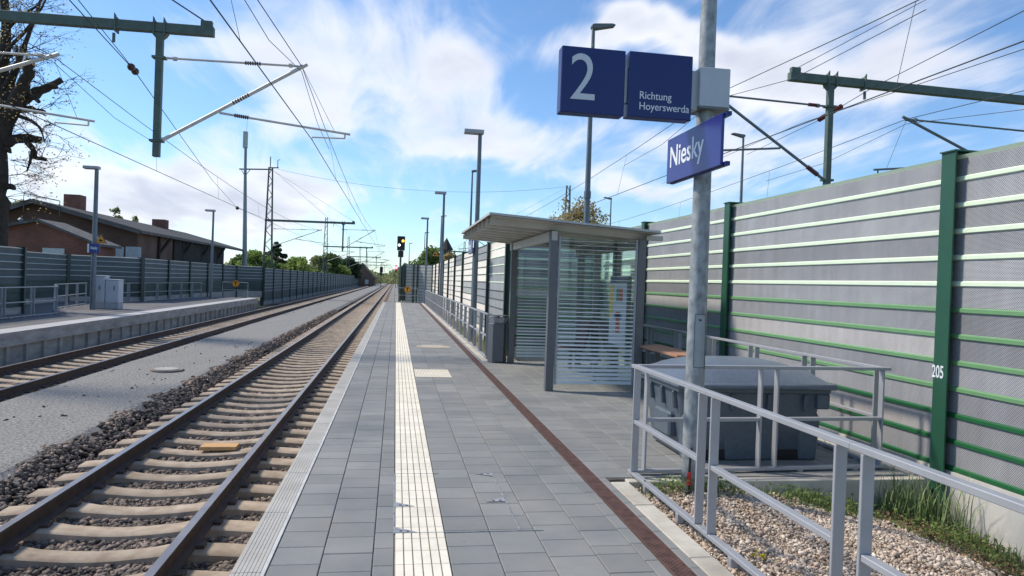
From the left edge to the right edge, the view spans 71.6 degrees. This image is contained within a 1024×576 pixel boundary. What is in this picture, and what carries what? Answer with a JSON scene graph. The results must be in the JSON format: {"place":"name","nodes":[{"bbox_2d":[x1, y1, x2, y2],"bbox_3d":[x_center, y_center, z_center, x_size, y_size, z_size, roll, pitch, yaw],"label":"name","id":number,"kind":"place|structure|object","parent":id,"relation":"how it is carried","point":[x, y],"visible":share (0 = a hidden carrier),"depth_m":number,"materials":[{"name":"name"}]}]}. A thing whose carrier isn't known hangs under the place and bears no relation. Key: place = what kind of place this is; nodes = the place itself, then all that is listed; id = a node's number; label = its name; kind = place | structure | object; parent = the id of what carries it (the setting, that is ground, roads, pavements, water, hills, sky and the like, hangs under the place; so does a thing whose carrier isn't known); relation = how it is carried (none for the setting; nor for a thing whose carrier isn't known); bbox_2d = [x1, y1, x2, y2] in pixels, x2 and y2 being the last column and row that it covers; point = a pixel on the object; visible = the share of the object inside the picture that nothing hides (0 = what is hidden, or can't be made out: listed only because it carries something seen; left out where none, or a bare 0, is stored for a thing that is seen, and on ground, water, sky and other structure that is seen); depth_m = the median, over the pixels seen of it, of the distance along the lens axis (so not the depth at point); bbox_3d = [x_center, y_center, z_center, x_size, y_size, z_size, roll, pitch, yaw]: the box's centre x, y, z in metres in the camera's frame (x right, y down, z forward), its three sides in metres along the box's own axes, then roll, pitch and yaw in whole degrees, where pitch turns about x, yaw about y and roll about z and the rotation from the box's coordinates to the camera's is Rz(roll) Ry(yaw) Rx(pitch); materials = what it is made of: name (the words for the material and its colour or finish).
{"place":"outdoors","nodes":[
{"label":"outdoors","id":0,"kind":"place"},
{"bbox_2d":[9,193,242,263],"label":"goods shed","id":1,"kind":"structure","parent":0,"point":[158,239],"depth_m":44.03,"materials":[{"name":"brown brick"}]},
{"bbox_2d":[115,247,123,256],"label":"window","id":2,"kind":"structure","parent":1,"relation":"in","point":[119,252],"depth_m":42.17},
{"bbox_2d":[125,247,140,257],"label":"window","id":3,"kind":"structure","parent":1,"relation":"in","point":[131,252],"depth_m":42.29,"materials":[{"name":"glass"}]},
{"bbox_2d":[0,283,387,483],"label":"service path","id":4,"kind":"structure","parent":0,"point":[26,432],"depth_m":13.12,"materials":[{"name":"gravel"}]},
{"bbox_2d":[150,367,182,372],"bbox_3d":[-7.775,1.861,15.979,0.676,0.100,0.676,2,0,-9],"label":"manhole cover","id":5,"kind":"object","parent":4,"relation":"on","point":[166,370],"visible":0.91,"depth_m":15.80,"materials":[{"name":"metal"}]},
{"bbox_2d":[237,297,278,308],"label":"terrain","id":6,"kind":"structure","parent":0,"point":[260,307],"depth_m":60.06,"materials":[{"name":"soil"}]},
{"bbox_2d":[0,0,103,246],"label":"pollarded tree","id":7,"kind":"object","parent":6,"relation":"on","point":[20,93],"visible":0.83,"depth_m":25.73,"materials":[{"name":"brown plant"}]},
{"bbox_2d":[8,217,121,256],"bbox_3d":[-25.573,-1.132,36.389,9.250,5.119,3.100,2,0,-9],"label":"brick annex","id":8,"kind":"object","parent":6,"relation":"on","point":[44,236],"visible":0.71,"depth_m":35.49,"materials":[{"name":"brick"}]},
{"bbox_2d":[42,248,64,253],"bbox_3d":[-22.950,-1.532,35.500,1.000,0.920,0.070,2,0,-9],"label":"window","id":9,"kind":"structure","parent":8,"relation":"in","point":[44,250],"depth_m":35.47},
{"bbox_2d":[109,206,122,218],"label":"tree","id":10,"kind":"object","parent":6,"relation":"on","point":[116,210],"visible":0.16,"depth_m":88.11,"materials":[{"name":"green plant"}]},
{"bbox_2d":[0,297,241,328],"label":"platform slab","id":11,"kind":"structure","parent":6,"relation":"on","point":[81,311],"depth_m":27.04,"materials":[{"name":"concrete"}]},
{"bbox_2d":[0,286,58,318],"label":"railing","id":12,"kind":"object","parent":11,"relation":"on","point":[31,310],"visible":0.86,"depth_m":22.43,"materials":[{"name":"metal"}]},
{"bbox_2d":[53,285,56,312],"bbox_3d":[-16.123,0.465,25.044,0.061,1.125,2.084,2,0,-34],"label":"railing","id":13,"kind":"object","parent":11,"relation":"on","point":[54,298],"visible":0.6,"depth_m":25.81,"materials":[{"name":"metal"}]},
{"bbox_2d":[55,283,86,308],"bbox_3d":[-18.071,0.366,29.122,0.060,1.125,4.888,2,0,-19],"label":"railing","id":14,"kind":"object","parent":11,"relation":"on","point":[66,295],"visible":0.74,"depth_m":29.50,"materials":[{"name":"metal"}]},
{"bbox_2d":[83,165,100,309],"bbox_3d":[-16.328,-1.693,27.405,0.560,6.030,0.260,2,0,-9],"label":"platform lamp","id":15,"kind":"object","parent":11,"relation":"on","point":[94,255],"visible":0.84,"depth_m":27.36,"materials":[{"name":"metal"}]},
{"bbox_2d":[87,243,99,252],"bbox_3d":[-16.078,-1.528,27.217,0.610,0.360,0.198,2,0,26],"label":"station sign","id":16,"kind":"object","parent":15,"relation":"attached to","point":[93,248],"visible":1,"depth_m":27.20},
{"bbox_2d":[95,234,106,243],"bbox_3d":[-15.820,-1.899,27.188,0.563,0.364,0.059,2,0,-4],"label":"warning sign","id":17,"kind":"object","parent":15,"relation":"attached to","point":[100,239],"visible":1,"depth_m":27.18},
{"bbox_2d":[95,275,109,308],"bbox_3d":[-16.389,0.155,28.275,0.470,1.320,0.550,2,0,-9],"label":"utility cabinet","id":18,"kind":"object","parent":11,"relation":"on","point":[100,290],"visible":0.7,"depth_m":28.04,"materials":[{"name":"metal"}]},
{"bbox_2d":[104,279,123,308],"bbox_3d":[-15.928,0.241,28.402,0.535,1.180,0.550,2,0,-9],"label":"utility cabinet","id":19,"kind":"object","parent":11,"relation":"on","point":[113,293],"visible":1,"depth_m":28.16,"materials":[{"name":"metal"}]},
{"bbox_2d":[0,298,255,333],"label":"platform edge","id":20,"kind":"object","parent":11,"relation":"on","point":[26,328],"visible":1,"depth_m":22.52,"materials":[{"name":"concrete"}]},
{"bbox_2d":[0,246,264,315],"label":"noise barrier","id":21,"kind":"object","parent":11,"relation":"on","point":[21,267],"visible":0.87,"depth_m":35.15,"materials":[{"name":"metal"}]},
{"bbox_2d":[123,282,201,302],"bbox_3d":[-19.078,0.263,38.837,0.060,1.125,11.759,2,0,-5],"label":"railing","id":22,"kind":"object","parent":11,"relation":"on","point":[157,291],"visible":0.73,"depth_m":39.58,"materials":[{"name":"metal"}]},
{"bbox_2d":[205,209,215,298],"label":"platform lamp","id":23,"kind":"object","parent":11,"relation":"on","point":[211,263],"visible":0.86,"depth_m":42.57,"materials":[{"name":"metal"}]},
{"bbox_2d":[0,298,257,366],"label":"platform wall","id":24,"kind":"structure","parent":6,"relation":"on","point":[21,346],"depth_m":22.09,"materials":[{"name":"concrete"}]},
{"bbox_2d":[0,0,349,156],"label":"overhead line mast","id":25,"kind":"object","parent":6,"relation":"on","point":[161,32],"visible":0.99,"depth_m":15.80,"materials":[{"name":"metal"}]},
{"bbox_2d":[0,28,368,266],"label":"overhead line","id":26,"kind":"object","parent":25,"relation":"hanging from","point":[129,127],"visible":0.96,"depth_m":18.36,"materials":[{"name":"metal"}]},
{"bbox_2d":[210,0,388,266],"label":"overhead line","id":27,"kind":"object","parent":25,"relation":"hanging from","point":[279,94],"visible":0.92,"depth_m":13.90,"materials":[{"name":"metal"}]},
{"bbox_2d":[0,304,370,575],"bbox_3d":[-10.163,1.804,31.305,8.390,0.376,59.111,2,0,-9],"label":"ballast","id":28,"kind":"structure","parent":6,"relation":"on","point":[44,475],"depth_m":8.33,"materials":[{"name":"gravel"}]},
{"bbox_2d":[228,254,241,264],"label":"tree","id":29,"kind":"object","parent":6,"relation":"on","point":[237,257],"visible":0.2,"depth_m":104.28,"materials":[{"name":"green plant"}]},
{"bbox_2d":[234,249,275,267],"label":"tree","id":30,"kind":"object","parent":6,"relation":"on","point":[255,256],"visible":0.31,"depth_m":87.37,"materials":[{"name":"green plant"}]},
{"bbox_2d":[239,130,278,297],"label":"radio mast","id":31,"kind":"object","parent":6,"relation":"on","point":[245,173],"visible":0.89,"depth_m":69.44,"materials":[{"name":"metal"}]},
{"bbox_2d":[260,255,286,269],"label":"tree","id":32,"kind":"object","parent":6,"relation":"on","point":[279,266],"visible":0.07,"depth_m":95.57,"materials":[{"name":"green plant"}]},
{"bbox_2d":[266,241,287,264],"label":"tree","id":33,"kind":"object","parent":6,"relation":"on","point":[277,249],"visible":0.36,"depth_m":114.71,"materials":[{"name":"green plant"}]},
{"bbox_2d":[283,256,314,271],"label":"tree","id":34,"kind":"object","parent":6,"relation":"on","point":[300,262],"visible":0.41,"depth_m":112.43,"materials":[{"name":"green plant"}]},
{"bbox_2d":[260,267,358,305],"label":"noise barrier","id":35,"kind":"object","parent":6,"relation":"on","point":[281,285],"visible":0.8,"depth_m":78.69,"materials":[{"name":"metal"}]},
{"bbox_2d":[309,255,331,272],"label":"tree","id":36,"kind":"object","parent":6,"relation":"on","point":[316,261],"visible":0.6,"depth_m":144.86,"materials":[{"name":"green plant"}]},
{"bbox_2d":[262,167,384,268],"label":"overhead line mast","id":37,"kind":"object","parent":6,"relation":"on","point":[271,220],"visible":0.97,"depth_m":70.21,"materials":[{"name":"metal"}]},
{"bbox_2d":[69,0,265,218],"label":"anchored wire","id":38,"kind":"object","parent":37,"relation":"attached to","point":[132,68],"visible":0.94,"depth_m":15.46,"materials":[{"name":"metal"}]},
{"bbox_2d":[278,169,566,191],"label":"cross feeder","id":39,"kind":"object","parent":37,"relation":"attached to","point":[408,189],"visible":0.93,"depth_m":71.91,"materials":[{"name":"metal"}]},
{"bbox_2d":[322,252,343,273],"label":"tree","id":40,"kind":"object","parent":6,"relation":"on","point":[335,263],"visible":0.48,"depth_m":164.99,"materials":[{"name":"green plant"}]},
{"bbox_2d":[333,264,352,279],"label":"tree","id":41,"kind":"object","parent":6,"relation":"on","point":[345,270],"visible":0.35,"depth_m":169.35,"materials":[{"name":"green plant"}]},
{"bbox_2d":[340,257,362,279],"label":"tree","id":42,"kind":"object","parent":6,"relation":"on","point":[355,268],"visible":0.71,"depth_m":184.62,"materials":[{"name":"green plant"}]},
{"bbox_2d":[322,217,389,272],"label":"overhead line mast","id":43,"kind":"object","parent":6,"relation":"on","point":[341,247],"visible":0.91,"depth_m":126.53,"materials":[{"name":"metal"}]},
{"bbox_2d":[358,263,376,285],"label":"house","id":44,"kind":"structure","parent":6,"relation":"on","point":[367,278],"depth_m":205.84,"materials":[{"name":"brown brick"}]},
{"bbox_2d":[346,236,389,266],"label":"overhead line mast","id":45,"kind":"object","parent":6,"relation":"on","point":[360,256],"visible":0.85,"depth_m":182.75,"materials":[{"name":"metal"}]},
{"bbox_2d":[398,265,406,301],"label":"noise barrier","id":46,"kind":"object","parent":6,"relation":"on","point":[402,282],"visible":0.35,"depth_m":57.23,"materials":[{"name":"metal"}]},
{"bbox_2d":[408,245,444,264],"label":"tree","id":47,"kind":"object","parent":6,"relation":"on","point":[431,259],"visible":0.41,"depth_m":113.48,"materials":[{"name":"green plant"}]},
{"bbox_2d":[439,215,445,261],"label":"street lamp","id":48,"kind":"object","parent":6,"relation":"on","point":[440,239],"visible":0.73,"depth_m":95.56,"materials":[{"name":"metal"}]},
{"bbox_2d":[443,238,452,259],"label":"water tower","id":49,"kind":"structure","parent":6,"relation":"on","point":[447,246],"depth_m":188.45,"materials":[{"name":"brick"}]},
{"bbox_2d":[443,251,457,259],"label":"tree","id":50,"kind":"object","parent":6,"relation":"on","point":[447,255],"visible":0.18,"depth_m":124.08,"materials":[{"name":"green plant"}]},
{"bbox_2d":[402,242,509,340],"bbox_3d":[-4.076,0.306,35.119,2.380,3.712,36.960,2,0,-9],"label":"noise barrier","id":51,"kind":"object","parent":6,"relation":"on","point":[493,278],"visible":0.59,"depth_m":25.89,"materials":[{"name":"metal"}]},
{"bbox_2d":[468,170,476,243],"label":"street lamp","id":52,"kind":"object","parent":6,"relation":"on","point":[472,171],"visible":0.49,"depth_m":56.07,"materials":[{"name":"metal"}]},
{"bbox_2d":[459,185,570,249],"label":"overhead line mast","id":53,"kind":"object","parent":6,"relation":"on","point":[569,189],"visible":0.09,"depth_m":74.64,"materials":[{"name":"metal"}]},
{"bbox_2d":[549,196,609,224],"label":"tree","id":54,"kind":"object","parent":6,"relation":"on","point":[578,214],"visible":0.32,"depth_m":63.40,"materials":[{"name":"green plant"}]},
{"bbox_2d":[584,23,615,222],"bbox_3d":[2.946,-3.342,24.760,0.888,11.752,0.260,2,0,-9],"label":"street lamp","id":55,"kind":"object","parent":6,"relation":"on","point":[594,27],"visible":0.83,"depth_m":24.62,"materials":[{"name":"metal"}]},
{"bbox_2d":[731,133,745,201],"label":"street lamp","id":56,"kind":"object","parent":6,"relation":"on","point":[742,136],"visible":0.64,"depth_m":42.33,"materials":[{"name":"metal"}]},
{"bbox_2d":[506,141,1023,560],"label":"noise barrier","id":57,"kind":"object","parent":6,"relation":"on","point":[912,277],"visible":0.65,"depth_m":6.97,"materials":[{"name":"metal"}]},
{"bbox_2d":[724,0,1023,184],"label":"overhead line mast","id":58,"kind":"object","parent":6,"relation":"on","point":[829,83],"visible":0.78,"depth_m":18.01,"materials":[{"name":"metal"}]},
{"bbox_2d":[443,0,1023,254],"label":"overhead line","id":59,"kind":"object","parent":58,"relation":"hanging from","point":[805,72],"visible":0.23,"depth_m":12.49,"materials":[{"name":"metal"}]},
{"bbox_2d":[607,90,1023,224],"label":"overhead line","id":60,"kind":"object","parent":58,"relation":"hanging from","point":[871,140],"visible":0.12,"depth_m":19.05,"materials":[{"name":"metal"}]},
{"bbox_2d":[662,49,1023,183],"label":"feeder wire","id":61,"kind":"object","parent":58,"relation":"attached to","point":[894,92],"visible":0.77,"depth_m":20.75,"materials":[{"name":"metal"}]},
{"bbox_2d":[749,10,1023,153],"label":"anchored wire","id":62,"kind":"object","parent":58,"relation":"attached to","point":[839,106],"visible":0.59,"depth_m":17.54,"materials":[{"name":"metal"}]},
{"bbox_2d":[273,284,397,305],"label":"track bed","id":63,"kind":"object","parent":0,"point":[303,298],"visible":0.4,"depth_m":85.31,"materials":[{"name":"gravel"}]},
{"bbox_2d":[0,283,377,401],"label":"railway track","id":64,"kind":"structure","parent":63,"relation":"on","point":[175,337],"depth_m":19.80,"materials":[{"name":"metal"}]},
{"bbox_2d":[0,284,392,575],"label":"railway track","id":65,"kind":"structure","parent":63,"relation":"on","point":[36,523],"depth_m":8.39,"materials":[{"name":"metal"}]},
{"bbox_2d":[199,443,239,450],"bbox_3d":[-3.975,2.159,9.653,0.470,0.050,0.240,2,0,-9],"label":"wooden block","id":66,"kind":"object","parent":65,"relation":"on","point":[216,446],"depth_m":9.57,"materials":[{"name":"brown wood"}]},
{"bbox_2d":[387,284,397,301],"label":"service path","id":67,"kind":"structure","parent":0,"point":[392,293],"depth_m":100.07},
{"bbox_2d":[395,236,404,302],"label":"railway signal","id":68,"kind":"object","parent":67,"relation":"on","point":[401,243],"visible":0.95,"depth_m":49.90,"materials":[{"name":"paint"}]},
{"bbox_2d":[447,315,516,360],"bbox_3d":[-2.965,1.393,32.163,0.790,0.001,35.600,2,0,-9],"label":"gravel bed","id":69,"kind":"object","parent":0,"point":[477,340],"depth_m":21.03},
{"bbox_2d":[421,217,428,303],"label":"platform lamp","id":70,"kind":"object","parent":69,"relation":"on","point":[425,279],"visible":0.8,"depth_m":49.00,"materials":[{"name":"metal"}]},
{"bbox_2d":[435,191,445,310],"bbox_3d":[-3.631,-1.507,34.956,0.560,6.470,0.260,2,0,-9],"label":"platform lamp","id":71,"kind":"object","parent":69,"relation":"on","point":[442,248],"visible":0.79,"depth_m":34.92,"materials":[{"name":"metal"}]},
{"bbox_2d":[464,128,483,340],"bbox_3d":[-1.210,-1.320,20.458,0.560,6.470,0.260,2,0,-9],"label":"platform lamp","id":72,"kind":"object","parent":69,"relation":"on","point":[479,132],"visible":0.73,"depth_m":20.42,"materials":[{"name":"metal"}]},
{"bbox_2d":[468,240,473,253],"bbox_3d":[-1.183,-1.185,20.545,0.059,0.390,1.080,2,0,-9],"label":"station sign","id":73,"kind":"object","parent":72,"relation":"attached to","point":[470,247],"visible":0.98,"depth_m":20.42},
{"bbox_2d":[0,0,1023,272],"label":"sky","id":74,"kind":"structure","parent":0,"point":[406,79],"materials":[{"name":"blue"}]},
{"bbox_2d":[264,302,908,575],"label":"platform paving","id":75,"kind":"structure","parent":0,"point":[589,426],"depth_m":6.12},
{"bbox_2d":[394,302,452,575],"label":"tactile paving","id":76,"kind":"structure","parent":75,"relation":"on","point":[400,379],"depth_m":5.49,"materials":[{"name":"concrete"}]},
{"bbox_2d":[416,345,450,347],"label":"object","id":77,"kind":"object","parent":75,"relation":"on","point":[431,346],"visible":1,"depth_m":17.02,"materials":[{"name":"concrete"}]},
{"bbox_2d":[393,473,542,533],"bbox_3d":[-0.382,1.548,5.212,0.962,0.007,1.382,2,0,-9],"label":"paved hatch","id":78,"kind":"object","parent":75,"relation":"on","point":[403,531],"visible":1,"depth_m":4.91,"materials":[{"name":"concrete"}]},
{"bbox_2d":[487,315,508,362],"bbox_3d":[-0.293,1.014,14.274,0.417,0.935,0.321,2,0,-9],"label":"litter bin","id":79,"kind":"object","parent":75,"relation":"on","point":[497,338],"visible":1,"depth_m":14.14,"materials":[{"name":"metal"}]},
{"bbox_2d":[419,303,696,575],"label":"drain channel","id":80,"kind":"object","parent":75,"relation":"in","point":[667,557],"visible":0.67,"depth_m":5.58,"materials":[{"name":"metal"}]},
{"bbox_2d":[461,212,662,391],"bbox_3d":[0.600,0.228,12.738,2.720,2.612,4.640,2,0,-9],"label":"platform shelter","id":81,"kind":"object","parent":75,"relation":"on","point":[604,253],"visible":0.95,"depth_m":10.88,"materials":[{"name":"metal"}]},
{"bbox_2d":[608,276,631,349],"bbox_3d":[1.742,0.384,11.523,0.070,1.160,0.930,2,0,-9],"label":"notice board","id":82,"kind":"object","parent":81,"relation":"attached to","point":[623,289],"visible":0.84,"depth_m":11.37,"materials":[{"name":"metal"}]},
{"bbox_2d":[422,303,733,575],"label":"kerb","id":83,"kind":"structure","parent":75,"relation":"on","point":[706,562],"depth_m":4.76,"materials":[{"name":"concrete"}]},
{"bbox_2d":[425,290,489,357],"bbox_3d":[-3.083,0.897,30.542,0.060,1.125,31.850,2,0,-9],"label":"railing","id":84,"kind":"object","parent":83,"relation":"on","point":[432,299],"visible":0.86,"depth_m":20.79,"materials":[{"name":"metal"}]},
{"bbox_2d":[557,318,600,380],"bbox_3d":[1.208,1.067,12.676,0.517,0.980,2.200,2,0,-9],"label":"wire seat","id":85,"kind":"object","parent":75,"relation":"on","point":[586,335],"visible":0.46,"depth_m":13.00,"materials":[{"name":"metal"}]},
{"bbox_2d":[640,344,685,362],"bbox_3d":[2.248,1.251,10.320,0.419,0.720,1.710,2,0,-9],"label":"bench","id":86,"kind":"object","parent":75,"relation":"on","point":[658,349],"visible":0.48,"depth_m":10.35,"materials":[{"name":"brown wood"}]},
{"bbox_2d":[517,361,924,513],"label":"kerb","id":87,"kind":"structure","parent":75,"relation":"on","point":[823,484],"depth_m":6.15,"materials":[{"name":"concrete"}]},
{"bbox_2d":[642,324,882,463],"bbox_3d":[2.725,1.243,10.697,0.060,1.125,8.300,2,0,-10],"label":"railing","id":88,"kind":"object","parent":87,"relation":"on","point":[677,341],"visible":0.27,"depth_m":7.84,"materials":[{"name":"metal"}]},
{"bbox_2d":[638,364,891,474],"bbox_3d":[2.275,1.257,6.326,2.483,1.125,0.060,2,0,-12],"label":"railing","id":89,"kind":"object","parent":87,"relation":"on","point":[878,418],"visible":0.73,"depth_m":6.32,"materials":[{"name":"metal"}]},
{"bbox_2d":[634,356,837,459],"bbox_3d":[2.201,1.167,7.200,1.610,0.927,1.230,2,0,-9],"label":"grit bin","id":90,"kind":"object","parent":75,"relation":"on","point":[804,393],"visible":0.66,"depth_m":6.74,"materials":[{"name":"plastic"}]},
{"bbox_2d":[633,484,1011,575],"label":"gravel","id":91,"kind":"structure","parent":0,"point":[936,556],"depth_m":4.86,"materials":[{"name":"gravel"}]},
{"bbox_2d":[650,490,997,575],"bbox_3d":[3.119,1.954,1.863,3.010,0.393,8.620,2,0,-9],"label":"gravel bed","id":92,"kind":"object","parent":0,"point":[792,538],"visible":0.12,"depth_m":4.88,"materials":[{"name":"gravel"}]},
{"bbox_2d":[681,0,716,491],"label":"sign pole","id":93,"kind":"object","parent":92,"relation":"on","point":[697,319],"visible":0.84,"depth_m":5.76,"materials":[{"name":"metal"}]},
{"bbox_2d":[557,45,730,123],"bbox_3d":[1.050,-1.608,5.719,1.390,0.520,0.252,2,0,-9],"label":"platform sign","id":94,"kind":"object","parent":93,"relation":"attached to","point":[619,84],"visible":1,"depth_m":5.61,"materials":[{"name":"metal"}]},
{"bbox_2d":[685,448,692,495],"bbox_3d":[1.429,1.511,5.710,0.089,0.444,0.089,2,0,-9],"label":"earthing cable","id":95,"kind":"object","parent":93,"relation":"attached to","point":[689,476],"visible":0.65,"depth_m":5.70,"materials":[{"name":"plastic"}]},
{"bbox_2d":[666,111,731,184],"bbox_3d":[1.462,-1.087,5.636,0.059,0.390,1.080,2,0,-9],"label":"station sign","id":96,"kind":"object","parent":93,"relation":"attached to","point":[696,151],"visible":1,"depth_m":5.54,"materials":[{"name":"metal"}]},
{"bbox_2d":[693,314,705,367],"bbox_3d":[1.527,0.431,5.756,0.100,0.433,0.025,2,0,-9],"label":"service door","id":97,"kind":"structure","parent":93,"relation":"in","point":[700,319],"depth_m":5.75,"materials":[{"name":"metal"}]},
{"bbox_2d":[628,364,1023,575],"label":"railing","id":98,"kind":"object","parent":92,"relation":"on","point":[867,561],"visible":0.9,"depth_m":3.62,"materials":[{"name":"metal"}]},
{"bbox_2d":[873,508,1022,575],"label":"soil strip","id":99,"kind":"object","parent":92,"relation":"on","point":[896,523],"visible":0.2,"depth_m":5.64,"materials":[{"name":"soil"}]},
{"bbox_2d":[447,317,1023,567],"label":"grass","id":100,"kind":"structure","parent":99,"relation":"on","point":[914,505],"depth_m":5.96,"materials":[{"name":"plant"}]},
{"bbox_2d":[644,474,1023,574],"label":"weeds","id":101,"kind":"object","parent":99,"relation":"on","point":[828,510],"visible":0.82,"depth_m":5.68,"materials":[{"name":"green plant"}]},
{"bbox_2d":[877,510,1023,575],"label":"leaf litter","id":102,"kind":"object","parent":99,"relation":"on","point":[999,569],"visible":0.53,"depth_m":5.32,"materials":[{"name":"plant"}]},
{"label":"platform slab","id":103,"kind":"structure","parent":0,"visible":0},
{"bbox_2d":[229,302,384,575],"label":"platform edge","id":104,"kind":"object","parent":103,"relation":"on","point":[253,557],"visible":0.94,"depth_m":5.30,"materials":[{"name":"concrete"}]},
{"bbox_2d":[260,302,385,575],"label":"edge line","id":105,"kind":"object","parent":104,"relation":"attached to","point":[268,561],"visible":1,"depth_m":5.30,"materials":[{"name":"paint"}]},
{"label":"ground","id":106,"kind":"structure","parent":0,"visible":0},
{"bbox_2d":[256,262,406,283],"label":"distant woods","id":107,"kind":"object","parent":106,"relation":"on","point":[389,278],"visible":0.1,"depth_m":333.95,"materials":[{"name":"green plant"}]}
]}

